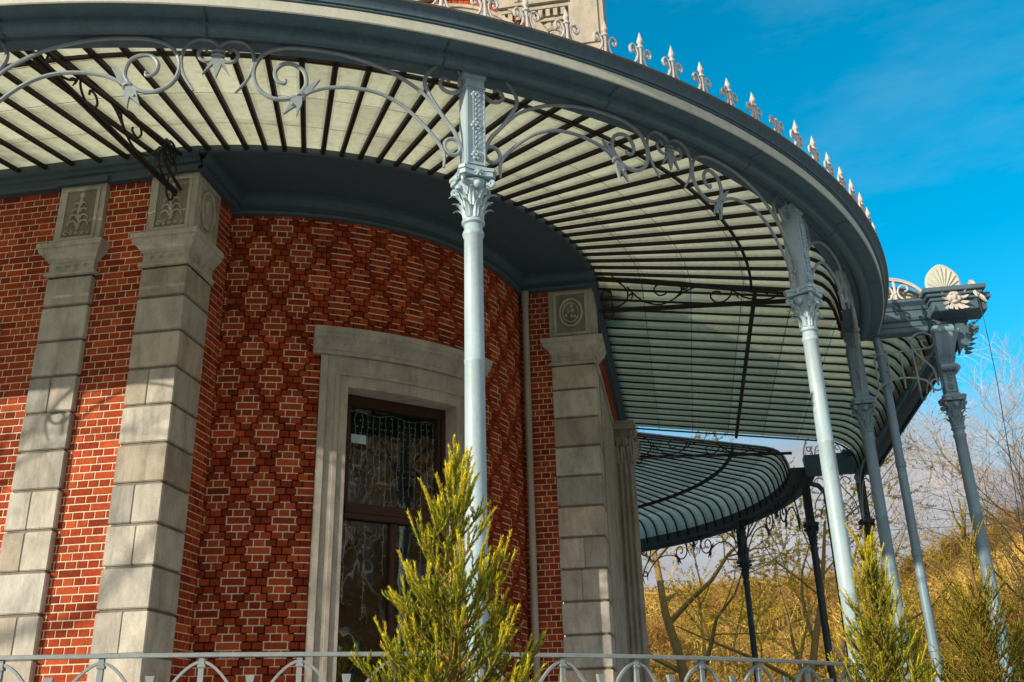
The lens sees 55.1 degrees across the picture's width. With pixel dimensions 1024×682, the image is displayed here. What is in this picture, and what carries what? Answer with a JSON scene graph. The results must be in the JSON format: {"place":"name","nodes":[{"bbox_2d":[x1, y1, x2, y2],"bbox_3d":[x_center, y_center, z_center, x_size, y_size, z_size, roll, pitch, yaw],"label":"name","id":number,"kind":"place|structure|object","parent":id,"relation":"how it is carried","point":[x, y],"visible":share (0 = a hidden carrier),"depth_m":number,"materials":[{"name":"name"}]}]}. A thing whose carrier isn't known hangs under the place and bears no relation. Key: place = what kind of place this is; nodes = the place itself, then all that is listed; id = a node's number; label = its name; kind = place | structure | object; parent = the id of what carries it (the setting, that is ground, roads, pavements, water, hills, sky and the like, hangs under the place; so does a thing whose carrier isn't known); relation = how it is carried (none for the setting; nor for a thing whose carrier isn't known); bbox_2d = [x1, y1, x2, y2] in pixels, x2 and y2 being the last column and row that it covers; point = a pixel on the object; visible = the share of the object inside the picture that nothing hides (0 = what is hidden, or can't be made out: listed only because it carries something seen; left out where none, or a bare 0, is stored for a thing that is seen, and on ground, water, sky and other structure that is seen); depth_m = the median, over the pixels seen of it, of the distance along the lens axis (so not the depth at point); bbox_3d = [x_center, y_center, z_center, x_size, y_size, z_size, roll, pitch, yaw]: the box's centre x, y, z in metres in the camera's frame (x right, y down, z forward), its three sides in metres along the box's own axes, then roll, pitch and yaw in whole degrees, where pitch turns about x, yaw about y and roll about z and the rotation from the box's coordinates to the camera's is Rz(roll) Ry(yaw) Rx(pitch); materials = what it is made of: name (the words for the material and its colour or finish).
{"place":"outdoors","nodes":[
{"label":"outdoors","id":0,"kind":"place"},
{"bbox_2d":[0,0,650,681],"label":"brick building","id":1,"kind":"structure","parent":0,"point":[210,358],"depth_m":10.74,"materials":[{"name":"brick"}]},
{"bbox_2d":[340,410,434,619],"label":"string lights","id":2,"kind":"object","parent":1,"relation":"hanging from","point":[379,417],"visible":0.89,"depth_m":11.10,"materials":[{"name":"white plastic"}]},
{"bbox_2d":[336,394,445,681],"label":"window","id":3,"kind":"structure","parent":1,"relation":"in","point":[392,516],"depth_m":10.92,"materials":[{"name":"brown wood"}]},
{"bbox_2d":[0,0,888,394],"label":"glass canopy","id":4,"kind":"object","parent":1,"relation":"attached to","point":[608,162],"visible":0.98,"depth_m":9.30,"materials":[{"name":"blue paint"}]},
{"bbox_2d":[635,432,814,583],"bbox_3d":[1.758,4.894,25.069,5.573,2.207,14.555,17,-29,-37],"label":"glass canopy","id":5,"kind":"object","parent":1,"relation":"attached to","point":[768,483],"visible":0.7,"depth_m":22.93,"materials":[{"name":"glass"}]},
{"bbox_2d":[596,265,990,519],"bbox_3d":[4.299,1.266,16.442,5.049,2.208,8.248,-5,-23,9],"label":"glass canopy","id":6,"kind":"object","parent":1,"relation":"attached to","point":[671,374],"visible":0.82,"depth_m":15.84,"materials":[{"name":"grey metal"}]},
{"bbox_2d":[976,290,1023,543],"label":"hanging cable","id":7,"kind":"object","parent":6,"relation":"hanging from","point":[1003,419],"visible":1,"depth_m":11.76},
{"bbox_2d":[605,0,1023,590],"label":"sky","id":8,"kind":"structure","parent":0,"point":[918,104],"materials":[{"name":"blue"}]},
{"bbox_2d":[646,528,1023,681],"bbox_3d":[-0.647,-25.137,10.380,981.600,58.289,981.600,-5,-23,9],"label":"hillside","id":9,"kind":"structure","parent":0,"point":[901,584],"depth_m":69.08,"materials":[{"name":"brown plant"}]},
{"bbox_2d":[636,399,834,681],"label":"orchard tree","id":10,"kind":"object","parent":9,"relation":"on","point":[681,669],"visible":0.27,"depth_m":28.68,"materials":[{"name":"brown plant"}]},
{"bbox_2d":[676,558,822,681],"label":"scrub tree","id":11,"kind":"object","parent":9,"relation":"on","point":[747,636],"visible":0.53,"depth_m":48.42,"materials":[{"name":"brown plant"}]},
{"bbox_2d":[643,492,1023,681],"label":"dry brush","id":12,"kind":"object","parent":9,"relation":"on","point":[658,630],"visible":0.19,"depth_m":75.00,"materials":[{"name":"plant"}]},
{"bbox_2d":[644,441,1023,681],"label":"orchard tree","id":13,"kind":"object","parent":9,"relation":"on","point":[814,634],"visible":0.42,"depth_m":29.82,"materials":[{"name":"brown plant"}]},
{"bbox_2d":[774,594,910,679],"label":"scrub tree","id":14,"kind":"object","parent":9,"relation":"on","point":[832,640],"visible":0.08,"depth_m":46.51,"materials":[{"name":"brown plant"}]},
{"bbox_2d":[705,410,1004,681],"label":"orchard tree","id":15,"kind":"object","parent":9,"relation":"on","point":[839,654],"visible":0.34,"depth_m":42.68,"materials":[{"name":"brown plant"}]},
{"bbox_2d":[710,522,1023,537],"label":"overhead wire","id":16,"kind":"object","parent":9,"relation":"on","point":[859,531],"visible":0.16,"depth_m":57.06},
{"bbox_2d":[816,322,1023,587],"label":"tall bare tree","id":17,"kind":"object","parent":9,"relation":"on","point":[1020,484],"visible":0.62,"depth_m":34.11,"materials":[{"name":"brown plant"}]},
{"bbox_2d":[854,511,1000,676],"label":"scrub tree","id":18,"kind":"object","parent":9,"relation":"on","point":[931,566],"visible":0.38,"depth_m":50.20,"materials":[{"name":"brown plant"}]},
{"bbox_2d":[849,393,1023,679],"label":"tall bare tree","id":19,"kind":"object","parent":9,"relation":"on","point":[1017,559],"visible":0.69,"depth_m":31.19,"materials":[{"name":"brown plant"}]},
{"bbox_2d":[908,550,1023,681],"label":"scrub tree","id":20,"kind":"object","parent":9,"relation":"on","point":[948,641],"visible":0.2,"depth_m":41.55,"materials":[{"name":"green plant"}]},
{"label":"ground","id":21,"kind":"structure","parent":0,"visible":0},
{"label":"terrace","id":22,"kind":"structure","parent":21,"relation":"on","visible":0},
{"bbox_2d":[0,652,914,681],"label":"iron railing","id":23,"kind":"object","parent":22,"relation":"on","point":[635,664],"visible":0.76,"depth_m":5.45,"materials":[{"name":"metal"}]},
{"bbox_2d":[347,435,568,681],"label":"young spruce","id":24,"kind":"object","parent":22,"relation":"on","point":[457,625],"visible":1,"depth_m":4.64,"materials":[{"name":"green plant"}]},
{"bbox_2d":[449,71,496,681],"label":"iron column","id":25,"kind":"structure","parent":22,"relation":"on","point":[471,181],"depth_m":6.95,"materials":[{"name":"grey metal"}]},
{"bbox_2d":[735,521,757,681],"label":"iron column","id":26,"kind":"structure","parent":22,"relation":"on","point":[744,565],"depth_m":23.02,"materials":[{"name":"metal"}]},
{"bbox_2d":[799,477,836,681],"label":"iron column","id":27,"kind":"structure","parent":22,"relation":"on","point":[811,526],"depth_m":19.05,"materials":[{"name":"metal"}]},
{"bbox_2d":[781,203,868,681],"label":"iron column","id":28,"kind":"structure","parent":22,"relation":"on","point":[803,300],"depth_m":8.89,"materials":[{"name":"grey metal"}]},
{"bbox_2d":[809,481,848,661],"bbox_3d":[6.227,5.280,18.875,0.436,5.349,0.125,-5,-23,9],"label":"rain pipe","id":29,"kind":"object","parent":22,"relation":"on","point":[819,486],"visible":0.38,"depth_m":19.35,"materials":[{"name":"grey metal"}]},
{"bbox_2d":[854,474,893,672],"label":"iron column","id":30,"kind":"structure","parent":22,"relation":"on","point":[867,522],"depth_m":19.18,"materials":[{"name":"metal"}]},
{"bbox_2d":[843,332,912,681],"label":"iron column","id":31,"kind":"structure","parent":22,"relation":"on","point":[863,409],"depth_m":12.09,"materials":[{"name":"grey metal"}]},
{"bbox_2d":[816,523,943,681],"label":"young spruce","id":32,"kind":"object","parent":22,"relation":"on","point":[875,631],"visible":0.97,"depth_m":7.21,"materials":[{"name":"green plant"}]},
{"bbox_2d":[872,337,944,681],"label":"rain pipe","id":33,"kind":"object","parent":22,"relation":"on","point":[916,551],"visible":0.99,"depth_m":12.00,"materials":[{"name":"grey metal"}]},
{"bbox_2d":[930,324,1015,681],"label":"iron column","id":34,"kind":"structure","parent":22,"relation":"on","point":[952,401],"depth_m":12.16,"materials":[{"name":"grey metal"}]},
{"bbox_2d":[929,498,1023,681],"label":"young spruce","id":35,"kind":"object","parent":22,"relation":"on","point":[982,635],"visible":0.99,"depth_m":8.72,"materials":[{"name":"green plant"}]}
]}

